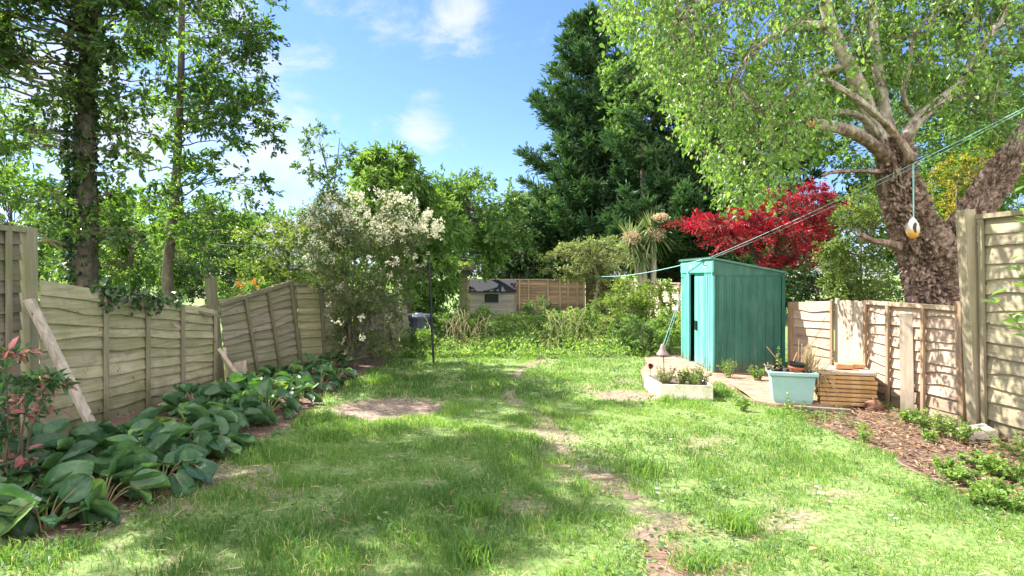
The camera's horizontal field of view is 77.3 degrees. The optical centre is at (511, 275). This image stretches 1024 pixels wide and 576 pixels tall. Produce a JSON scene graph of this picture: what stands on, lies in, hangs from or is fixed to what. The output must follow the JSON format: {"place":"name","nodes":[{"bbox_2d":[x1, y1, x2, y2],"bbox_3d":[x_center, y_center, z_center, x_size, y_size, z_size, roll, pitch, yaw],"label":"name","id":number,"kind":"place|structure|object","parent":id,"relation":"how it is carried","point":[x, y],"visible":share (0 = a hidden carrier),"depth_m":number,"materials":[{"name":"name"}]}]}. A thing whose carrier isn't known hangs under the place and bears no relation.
{"place":"outdoors","nodes":[
{"label":"outdoors","id":0,"kind":"place"},
{"bbox_2d":[0,276,1023,575],"bbox_3d":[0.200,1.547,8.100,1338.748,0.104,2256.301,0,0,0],"label":"ground","id":1,"kind":"structure","parent":0,"point":[718,540],"depth_m":4.50,"materials":[{"name":"plant"}]},
{"bbox_2d":[0,225,39,436],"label":"fence panel","id":2,"kind":"object","parent":1,"relation":"on","point":[18,265],"visible":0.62,"depth_m":5.80,"materials":[{"name":"wood"}]},
{"bbox_2d":[0,478,42,540],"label":"bergenia plant","id":3,"kind":"object","parent":1,"relation":"on","point":[22,526],"visible":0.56,"depth_m":3.73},
{"bbox_2d":[0,470,50,494],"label":"bergenia plant","id":4,"kind":"object","parent":1,"relation":"on","point":[25,477],"visible":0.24,"depth_m":4.26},
{"bbox_2d":[0,336,81,477],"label":"pink tipped shrub","id":5,"kind":"object","parent":1,"relation":"on","point":[47,386],"visible":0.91,"depth_m":4.27,"materials":[{"name":"green plant"}]},
{"bbox_2d":[12,418,76,458],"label":"bergenia plant","id":6,"kind":"object","parent":1,"relation":"on","point":[57,426],"visible":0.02,"depth_m":5.25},
{"bbox_2d":[0,88,105,304],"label":"broadleaf tree","id":7,"kind":"object","parent":1,"relation":"on","point":[8,183],"visible":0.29,"depth_m":14.86,"materials":[{"name":"green plant"}]},
{"bbox_2d":[3,439,107,490],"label":"bergenia plant","id":8,"kind":"object","parent":1,"relation":"on","point":[53,460],"visible":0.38,"depth_m":4.41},
{"bbox_2d":[23,298,95,421],"bbox_3d":[-4.002,0.897,5.750,0.713,1.374,0.102,0,0,0],"label":"leaning plank","id":9,"kind":"object","parent":1,"relation":"on","point":[55,352],"visible":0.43,"depth_m":5.73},
{"bbox_2d":[0,473,120,535],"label":"bergenia plant","id":10,"kind":"object","parent":1,"relation":"on","point":[73,488],"visible":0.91,"depth_m":3.82,"materials":[{"name":"plant"}]},
{"bbox_2d":[23,426,123,456],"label":"bergenia plant","id":11,"kind":"object","parent":1,"relation":"on","point":[57,442],"visible":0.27,"depth_m":4.83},
{"bbox_2d":[26,447,148,520],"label":"bergenia plant","id":12,"kind":"object","parent":1,"relation":"on","point":[128,461],"visible":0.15,"depth_m":4.30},
{"bbox_2d":[32,449,170,526],"bbox_3d":[-2.699,1.356,4.144,0.709,0.359,0.717,0,0,19],"label":"bergenia plant","id":13,"kind":"object","parent":1,"relation":"on","point":[141,483],"visible":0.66,"depth_m":4.15,"materials":[{"name":"plant"}]},
{"bbox_2d":[36,431,177,492],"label":"bergenia plant","id":14,"kind":"object","parent":1,"relation":"on","point":[155,446],"visible":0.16,"depth_m":4.70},
{"bbox_2d":[2,181,217,296],"bbox_3d":[-15.120,-1.159,23.948,9.759,5.578,5.850,0,0,0],"label":"broadleaf tree","id":15,"kind":"object","parent":1,"relation":"on","point":[159,212],"visible":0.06,"depth_m":22.59,"materials":[{"name":"green plant"}]},
{"bbox_2d":[0,0,225,289],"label":"evergreen tree","id":16,"kind":"object","parent":1,"relation":"on","point":[79,93],"visible":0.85,"depth_m":7.86,"materials":[{"name":"green plant"}]},
{"bbox_2d":[68,419,164,452],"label":"bergenia plant","id":17,"kind":"object","parent":1,"relation":"on","point":[89,427],"visible":0.22,"depth_m":5.38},
{"bbox_2d":[38,194,195,301],"bbox_3d":[-8.055,-0.038,12.950,3.070,3.341,2.823,0,0,0],"label":"leafy bush","id":18,"kind":"object","parent":1,"relation":"on","point":[128,267],"visible":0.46,"depth_m":12.70,"materials":[{"name":"green plant"}]},
{"bbox_2d":[38,279,217,434],"bbox_3d":[-4.261,0.813,7.457,0.080,1.547,2.970,0,0,5],"label":"fence panel","id":19,"kind":"object","parent":1,"relation":"on","point":[121,360],"visible":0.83,"depth_m":7.05,"materials":[{"name":"wood"}]},
{"bbox_2d":[90,279,187,316],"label":"ivy sprig","id":20,"kind":"object","parent":19,"relation":"attached to","point":[113,294],"visible":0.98,"depth_m":7.08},
{"bbox_2d":[98,422,196,474],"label":"bergenia plant","id":21,"kind":"object","parent":1,"relation":"on","point":[126,441],"visible":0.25,"depth_m":5.05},
{"bbox_2d":[117,407,177,434],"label":"bergenia plant","id":22,"kind":"object","parent":1,"relation":"on","point":[150,413],"visible":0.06,"depth_m":5.60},
{"bbox_2d":[109,443,217,500],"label":"bergenia plant","id":23,"kind":"object","parent":1,"relation":"on","point":[195,466],"visible":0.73,"depth_m":4.61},
{"bbox_2d":[137,417,226,457],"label":"bergenia plant","id":24,"kind":"object","parent":1,"relation":"on","point":[205,428],"visible":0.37,"depth_m":5.38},
{"bbox_2d":[157,381,226,415],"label":"bergenia plant","id":25,"kind":"object","parent":1,"relation":"on","point":[173,399],"visible":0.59,"depth_m":7.11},
{"bbox_2d":[101,0,293,299],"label":"evergreen tree","id":26,"kind":"object","parent":1,"relation":"on","point":[206,96],"visible":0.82,"depth_m":10.54,"materials":[{"name":"green plant"}]},
{"bbox_2d":[112,188,289,300],"bbox_3d":[-8.018,-0.343,16.977,4.440,3.946,3.606,0,0,0],"label":"leafy bush","id":27,"kind":"object","parent":1,"relation":"on","point":[223,238],"visible":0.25,"depth_m":16.30,"materials":[{"name":"green plant"}]},
{"bbox_2d":[155,245,256,317],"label":"yew bush","id":28,"kind":"object","parent":1,"relation":"on","point":[191,292],"visible":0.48,"depth_m":13.83,"materials":[{"name":"plant"}]},
{"bbox_2d":[183,402,248,440],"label":"bergenia plant","id":29,"kind":"object","parent":1,"relation":"on","point":[237,421],"visible":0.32,"depth_m":5.81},
{"bbox_2d":[185,414,257,456],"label":"bergenia plant","id":30,"kind":"object","parent":1,"relation":"on","point":[239,439],"visible":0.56,"depth_m":5.42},
{"bbox_2d":[204,271,271,311],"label":"flowering bush","id":31,"kind":"object","parent":1,"relation":"on","point":[224,286],"visible":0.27,"depth_m":10.88,"materials":[{"name":"green plant"}]},
{"bbox_2d":[205,394,278,429],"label":"bergenia plant","id":32,"kind":"object","parent":1,"relation":"on","point":[250,409],"visible":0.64,"depth_m":6.33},
{"bbox_2d":[217,382,281,406],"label":"bergenia plant","id":33,"kind":"object","parent":1,"relation":"on","point":[230,388],"visible":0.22,"depth_m":7.28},
{"bbox_2d":[204,278,301,382],"bbox_3d":[-3.847,0.838,9.706,0.254,1.609,1.612,0,0,31],"label":"fence panel","id":34,"kind":"object","parent":1,"relation":"on","point":[260,327],"visible":0.89,"depth_m":9.69,"materials":[{"name":"wood"}]},
{"bbox_2d":[204,198,326,289],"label":"broadleaf tree","id":35,"kind":"object","parent":1,"relation":"on","point":[270,213],"visible":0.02,"depth_m":25.03,"materials":[{"name":"green plant"}]},
{"bbox_2d":[238,378,301,418],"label":"bergenia plant","id":36,"kind":"object","parent":1,"relation":"on","point":[287,407],"visible":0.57,"depth_m":6.92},
{"bbox_2d":[211,203,345,301],"bbox_3d":[-4.483,0.110,12.560,2.628,3.041,2.310,0,0,0],"label":"lilac bush","id":37,"kind":"object","parent":1,"relation":"on","point":[287,270],"visible":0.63,"depth_m":12.15,"materials":[{"name":"plant"}]},
{"bbox_2d":[272,378,322,407],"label":"bergenia plant","id":38,"kind":"object","parent":1,"relation":"on","point":[312,396],"visible":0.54,"depth_m":7.54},
{"bbox_2d":[285,279,347,365],"bbox_3d":[-3.212,0.837,10.654,1.049,1.547,0.194,0,0,-35],"label":"fence panel","id":39,"kind":"object","parent":1,"relation":"on","point":[314,321],"visible":0.64,"depth_m":10.61,"materials":[{"name":"wood"}]},
{"bbox_2d":[295,366,344,392],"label":"bergenia plant","id":40,"kind":"object","parent":1,"relation":"on","point":[336,380],"visible":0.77,"depth_m":8.42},
{"bbox_2d":[289,117,360,281],"bbox_3d":[-3.602,-0.764,12.507,1.262,4.590,0.974,0,0,18],"label":"thin sapling","id":41,"kind":"object","parent":1,"relation":"on","point":[331,171],"visible":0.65,"depth_m":12.45,"materials":[{"name":"green plant"}]},
{"bbox_2d":[309,420,359,444],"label":"grass tuft","id":42,"kind":"object","parent":1,"relation":"on","point":[333,433],"visible":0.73,"depth_m":5.84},
{"bbox_2d":[293,182,444,369],"bbox_3d":[-2.362,0.038,10.539,2.546,3.101,2.083,0,0,0],"label":"flowering shrub","id":43,"kind":"object","parent":1,"relation":"on","point":[336,233],"visible":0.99,"depth_m":10.32,"materials":[{"name":"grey plant"}]},
{"bbox_2d":[353,288,399,362],"bbox_3d":[-2.573,0.882,12.347,0.094,1.342,2.543,0,0,7],"label":"fence panel","id":44,"kind":"object","parent":1,"relation":"on","point":[371,321],"visible":0.28,"depth_m":11.99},
{"bbox_2d":[335,139,476,313],"bbox_3d":[-2.710,-0.858,16.065,3.462,4.997,3.111,0,0,-20],"label":"broadleaf tree","id":45,"kind":"object","parent":1,"relation":"on","point":[397,170],"visible":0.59,"depth_m":15.54,"materials":[{"name":"green plant"}]},
{"bbox_2d":[397,323,437,355],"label":"thicket bush","id":46,"kind":"object","parent":1,"relation":"on","point":[414,340],"visible":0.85,"depth_m":12.28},
{"bbox_2d":[397,249,465,331],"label":"climbing bush","id":47,"kind":"object","parent":1,"relation":"on","point":[425,304],"visible":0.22,"depth_m":16.60,"materials":[{"name":"green plant"}]},
{"bbox_2d":[413,260,474,314],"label":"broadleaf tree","id":48,"kind":"object","parent":1,"relation":"on","point":[467,265],"visible":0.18,"depth_m":18.96,"materials":[{"name":"plant"}]},
{"bbox_2d":[428,300,474,345],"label":"thicket bush","id":49,"kind":"object","parent":1,"relation":"on","point":[440,322],"visible":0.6,"depth_m":13.47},
{"bbox_2d":[434,477,517,522],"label":"grass tuft","id":50,"kind":"object","parent":1,"relation":"on","point":[475,503],"visible":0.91,"depth_m":4.09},
{"bbox_2d":[429,517,523,574],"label":"grass tuft","id":51,"kind":"object","parent":1,"relation":"on","point":[468,544],"visible":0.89,"depth_m":3.47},
{"bbox_2d":[453,303,503,345],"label":"thicket bush","id":52,"kind":"object","parent":1,"relation":"on","point":[487,313],"visible":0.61,"depth_m":14.11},
{"bbox_2d":[421,163,544,282],"bbox_3d":[-1.371,-1.005,21.034,4.469,5.304,4.256,0,0,36],"label":"broadleaf tree","id":53,"kind":"object","parent":1,"relation":"on","point":[495,238],"visible":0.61,"depth_m":20.43,"materials":[{"name":"green plant"}]},
{"bbox_2d":[468,280,515,318],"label":"play house","id":54,"kind":"structure","parent":1,"relation":"on","point":[498,296],"depth_m":21.79,"materials":[{"name":"wood"}]},
{"bbox_2d":[440,186,576,294],"bbox_3d":[-0.545,-1.032,26.481,6.781,5.370,4.343,0,0,0],"label":"laurel hedge","id":55,"kind":"object","parent":1,"relation":"on","point":[516,271],"visible":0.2,"depth_m":25.64,"materials":[{"name":"plant"}]},
{"bbox_2d":[0,357,1018,575],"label":"clover","id":56,"kind":"object","parent":1,"relation":"on","point":[562,546],"visible":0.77,"depth_m":4.09,"materials":[{"name":"plant"}]},
{"bbox_2d":[492,310,532,339],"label":"thicket bush","id":57,"kind":"object","parent":1,"relation":"on","point":[517,326],"visible":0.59,"depth_m":15.03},
{"bbox_2d":[5,379,1023,554],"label":"leaf litter","id":58,"kind":"object","parent":1,"relation":"on","point":[851,435],"visible":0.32,"depth_m":5.90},
{"bbox_2d":[19,360,1023,575],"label":"dead thatch","id":59,"kind":"object","parent":1,"relation":"on","point":[843,417],"visible":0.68,"depth_m":4.60,"materials":[{"name":"plant"}]},
{"bbox_2d":[370,314,673,356],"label":"undergrowth","id":60,"kind":"object","parent":1,"relation":"on","point":[604,350],"visible":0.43,"depth_m":12.27,"materials":[{"name":"plant"}]},
{"bbox_2d":[514,279,548,311],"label":"fence panel","id":61,"kind":"object","parent":1,"relation":"on","point":[531,289],"visible":0.73,"depth_m":24.48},
{"bbox_2d":[505,296,561,328],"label":"thicket bush","id":62,"kind":"object","parent":1,"relation":"on","point":[531,305],"visible":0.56,"depth_m":17.97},
{"bbox_2d":[526,306,589,346],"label":"thicket bush","id":63,"kind":"object","parent":1,"relation":"on","point":[536,320],"visible":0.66,"depth_m":13.84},
{"bbox_2d":[549,279,584,311],"bbox_3d":[2.107,0.789,24.473,1.386,1.274,0.094,0,0,0],"label":"fence panel","id":64,"kind":"object","parent":1,"relation":"on","point":[566,295],"visible":0.84,"depth_m":24.48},
{"bbox_2d":[551,306,611,342],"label":"thicket bush","id":65,"kind":"object","parent":1,"relation":"on","point":[596,317],"visible":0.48,"depth_m":14.09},
{"bbox_2d":[534,234,635,324],"bbox_3d":[2.175,0.173,18.679,3.115,2.724,2.240,0,0,0],"label":"spreading shrub","id":66,"kind":"object","parent":1,"relation":"on","point":[593,264],"visible":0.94,"depth_m":18.38,"materials":[{"name":"green plant"}]},
{"bbox_2d":[513,1,667,279],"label":"conifer tree","id":67,"kind":"object","parent":1,"relation":"on","point":[571,114],"visible":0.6,"depth_m":25.65,"materials":[{"name":"green plant"}]},
{"bbox_2d":[584,281,649,344],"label":"thicket bush","id":68,"kind":"object","parent":1,"relation":"on","point":[616,299],"visible":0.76,"depth_m":13.47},
{"bbox_2d":[597,274,655,308],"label":"thicket bush","id":69,"kind":"object","parent":1,"relation":"on","point":[624,281],"visible":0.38,"depth_m":16.35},
{"bbox_2d":[596,27,677,278],"bbox_3d":[4.611,-3.568,23.103,3.059,10.402,2.956,0,0,14],"label":"broadleaf tree","id":70,"kind":"object","parent":1,"relation":"on","point":[612,74],"visible":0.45,"depth_m":22.92,"materials":[{"name":"green plant"}]},
{"bbox_2d":[605,313,675,354],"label":"thicket bush","id":71,"kind":"object","parent":1,"relation":"on","point":[625,328],"visible":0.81,"depth_m":12.39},
{"bbox_2d":[610,447,681,483],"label":"grass tuft","id":72,"kind":"object","parent":1,"relation":"on","point":[652,466],"visible":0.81,"depth_m":4.98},
{"bbox_2d":[613,209,680,312],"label":"cabbage palm","id":73,"kind":"object","parent":1,"relation":"on","point":[647,246],"visible":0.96,"depth_m":20.73,"materials":[{"name":"green plant"}]},
{"bbox_2d":[619,278,680,346],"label":"thicket bush","id":74,"kind":"object","parent":1,"relation":"on","point":[648,300],"visible":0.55,"depth_m":13.65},
{"bbox_2d":[646,308,680,352],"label":"thicket bush","id":75,"kind":"object","parent":1,"relation":"on","point":[674,336],"visible":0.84,"depth_m":12.38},
{"bbox_2d":[651,282,680,322],"bbox_3d":[4.649,0.821,19.346,0.094,1.217,2.347,0,0,-8],"label":"fence panel","id":76,"kind":"object","parent":1,"relation":"on","point":[674,295],"visible":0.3,"depth_m":18.89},
{"bbox_2d":[572,29,783,282],"bbox_3d":[6.449,-3.714,24.180,8.165,10.896,7.993,0,0,-15],"label":"conifer tree","id":77,"kind":"object","parent":1,"relation":"on","point":[661,187],"visible":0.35,"depth_m":22.23,"materials":[{"name":"green plant"}]},
{"bbox_2d":[644,375,712,400],"bbox_3d":[2.131,1.458,8.275,0.757,0.205,0.811,0,0,6],"label":"garden trough","id":78,"kind":"object","parent":1,"relation":"on","point":[701,391],"visible":0.69,"depth_m":7.92,"materials":[{"name":"white stone"}]},
{"bbox_2d":[645,547,726,575],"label":"stepping stone","id":79,"kind":"object","parent":1,"relation":"on","point":[659,568],"visible":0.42,"depth_m":3.39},
{"bbox_2d":[654,539,739,575],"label":"grass tuft","id":80,"kind":"object","parent":1,"relation":"on","point":[689,564],"visible":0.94,"depth_m":3.37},
{"bbox_2d":[697,498,772,539],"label":"grass tuft","id":81,"kind":"object","parent":1,"relation":"on","point":[744,524],"visible":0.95,"depth_m":3.88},
{"bbox_2d":[661,175,859,278],"bbox_3d":[5.051,-0.234,13.360,4.066,3.633,2.425,0,0,0],"label":"red maple","id":82,"kind":"object","parent":1,"relation":"on","point":[734,231],"visible":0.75,"depth_m":13.09,"materials":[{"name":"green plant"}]},
{"bbox_2d":[667,58,863,298],"bbox_3d":[8.774,-2.940,22.264,6.397,9.350,6.933,0,0,-20],"label":"conifer tree","id":83,"kind":"object","parent":1,"relation":"on","point":[816,174],"visible":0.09,"depth_m":20.97,"materials":[{"name":"green plant"}]},
{"bbox_2d":[589,0,1023,305],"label":"silver birch","id":84,"kind":"object","parent":1,"relation":"on","point":[927,264],"visible":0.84,"depth_m":7.76,"materials":[{"name":"green plant"}]},
{"bbox_2d":[788,301,829,367],"bbox_3d":[4.340,0.968,9.300,0.100,1.236,1.184,0,0,-3],"label":"fence panel","id":85,"kind":"object","parent":1,"relation":"on","point":[808,320],"visible":0.61,"depth_m":9.30,"materials":[{"name":"wood"}]},
{"bbox_2d":[782,250,903,315],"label":"leafy bush","id":86,"kind":"object","parent":1,"relation":"on","point":[803,293],"visible":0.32,"depth_m":10.72,"materials":[{"name":"green plant"}]},
{"bbox_2d":[830,298,863,365],"bbox_3d":[4.358,0.919,8.313,0.077,1.221,0.697,0,0,-3],"label":"board fence","id":87,"kind":"object","parent":1,"relation":"on","point":[848,330],"visible":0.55,"depth_m":8.37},
{"bbox_2d":[810,173,903,316],"bbox_3d":[5.307,0.013,9.529,1.486,3.234,1.546,0,0,35],"label":"variegated bush","id":88,"kind":"object","parent":1,"relation":"on","point":[833,279],"visible":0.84,"depth_m":9.44,"materials":[{"name":"green plant"}]},
{"bbox_2d":[899,314,913,414],"bbox_3d":[4.365,1.005,7.076,0.130,1.157,0.196,0,0,27],"label":"loose board","id":89,"kind":"object","parent":1,"relation":"on","point":[906,362],"visible":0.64,"depth_m":7.07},
{"bbox_2d":[797,42,1023,275],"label":"broadleaf tree","id":90,"kind":"object","parent":1,"relation":"on","point":[933,143],"visible":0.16,"depth_m":18.73,"materials":[{"name":"green plant"}]},
{"bbox_2d":[863,300,966,426],"bbox_3d":[4.451,0.927,7.137,0.134,1.336,1.569,0,0,-3],"label":"fence panel","id":91,"kind":"object","parent":1,"relation":"on","point":[939,380],"visible":0.84,"depth_m":6.86,"materials":[{"name":"wood"}]},
{"bbox_2d":[922,407,961,436],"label":"bed weed","id":92,"kind":"object","parent":1,"relation":"on","point":[938,426],"visible":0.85,"depth_m":6.08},
{"bbox_2d":[865,83,1023,246],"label":"leafy bush","id":93,"kind":"object","parent":1,"relation":"on","point":[1003,207],"visible":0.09,"depth_m":11.39,"materials":[{"name":"green plant"}]},
{"bbox_2d":[933,459,984,483],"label":"bed weed","id":94,"kind":"object","parent":1,"relation":"on","point":[958,475],"visible":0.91,"depth_m":4.75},
{"bbox_2d":[940,417,979,443],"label":"bed weed","id":95,"kind":"object","parent":1,"relation":"on","point":[964,431],"visible":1,"depth_m":5.88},
{"bbox_2d":[923,122,1023,221],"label":"yellow shrub","id":96,"kind":"object","parent":1,"relation":"on","point":[967,158],"visible":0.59,"depth_m":10.46,"materials":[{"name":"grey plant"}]},
{"bbox_2d":[963,483,1007,506],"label":"bed weed","id":97,"kind":"object","parent":1,"relation":"on","point":[977,494],"visible":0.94,"depth_m":4.25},
{"bbox_2d":[955,209,1023,444],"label":"fence panel","id":98,"kind":"object","parent":1,"relation":"on","point":[993,353],"visible":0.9,"depth_m":6.08,"materials":[{"name":"wood"}]},
{"bbox_2d":[962,465,1023,494],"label":"bed weed","id":99,"kind":"object","parent":1,"relation":"on","point":[999,483],"visible":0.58,"depth_m":4.44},
{"bbox_2d":[965,455,1020,477],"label":"bed weed","id":100,"kind":"object","parent":1,"relation":"on","point":[993,468],"visible":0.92,"depth_m":4.87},
{"bbox_2d":[979,481,1023,512],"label":"bed weed","id":101,"kind":"object","parent":1,"relation":"on","point":[1012,504],"visible":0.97,"depth_m":4.19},
{"bbox_2d":[982,163,1023,336],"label":"leafy shoot","id":102,"kind":"object","parent":1,"relation":"on","point":[1017,318],"visible":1,"depth_m":4.54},
{"bbox_2d":[986,452,1023,483],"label":"bed weed","id":103,"kind":"object","parent":1,"relation":"on","point":[1013,474],"visible":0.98,"depth_m":4.76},
{"bbox_2d":[0,0,1023,275],"label":"sky","id":104,"kind":"structure","parent":0,"point":[450,80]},
{"bbox_2d":[641,355,855,409],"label":"paving","id":105,"kind":"structure","parent":0,"point":[748,385],"depth_m":9.37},
{"bbox_2d":[679,257,788,372],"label":"metal shed","id":106,"kind":"structure","parent":105,"relation":"on","point":[734,311],"depth_m":9.95,"materials":[{"name":"teal metal"}]},
{"bbox_2d":[695,274,703,365],"bbox_3d":[3.139,0.739,10.705,0.062,1.507,0.630,0,0,0],"label":"door","id":107,"kind":"structure","parent":106,"relation":"in","point":[699,278],"depth_m":10.73,"materials":[{"name":"teal metal"}]},
{"bbox_2d":[765,368,818,403],"bbox_3d":[3.350,1.326,7.680,0.537,0.372,0.422,0,0,16],"label":"plastic planter","id":108,"kind":"object","parent":105,"relation":"on","point":[798,387],"visible":0.84,"depth_m":7.52,"materials":[{"name":"plastic"}]},
{"bbox_2d":[814,394,864,406],"bbox_3d":[3.971,1.503,7.705,0.564,0.042,0.540,0,0,16],"label":"paving slab","id":109,"kind":"object","parent":105,"relation":"on","point":[859,404],"depth_m":7.47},
{"bbox_2d":[814,392,871,401],"bbox_3d":[3.972,1.452,7.715,0.565,0.044,0.540,0,0,16],"label":"paving slab","id":110,"kind":"object","parent":109,"relation":"on","point":[836,398],"depth_m":7.48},
{"bbox_2d":[814,389,877,398],"bbox_3d":[3.987,1.401,7.718,0.639,0.041,0.540,0,0,18],"label":"paving slab","id":111,"kind":"object","parent":110,"relation":"on","point":[856,395],"depth_m":7.47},
{"bbox_2d":[815,386,876,393],"bbox_3d":[3.993,1.351,7.735,0.616,0.044,0.540,0,0,15],"label":"paving slab","id":112,"kind":"object","parent":111,"relation":"on","point":[845,390],"depth_m":7.47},
{"bbox_2d":[815,381,877,389],"bbox_3d":[3.983,1.300,7.712,0.649,0.042,0.540,0,0,19],"label":"paving slab","id":113,"kind":"object","parent":112,"relation":"on","point":[857,386],"depth_m":7.45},
{"bbox_2d":[816,378,877,384],"bbox_3d":[3.988,1.250,7.726,0.643,0.043,0.540,0,0,16],"label":"paving slab","id":114,"kind":"object","parent":113,"relation":"on","point":[858,382],"depth_m":7.46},
{"bbox_2d":[819,375,874,380],"bbox_3d":[3.971,1.198,7.721,0.613,0.044,0.540,0,0,18],"label":"paving slab","id":115,"kind":"object","parent":114,"relation":"on","point":[864,378],"depth_m":7.45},
{"bbox_2d":[812,365,876,375],"bbox_3d":[3.978,1.147,7.710,0.623,0.042,0.540,0,0,16],"label":"paving slab","id":116,"kind":"object","parent":115,"relation":"on","point":[860,372],"depth_m":7.49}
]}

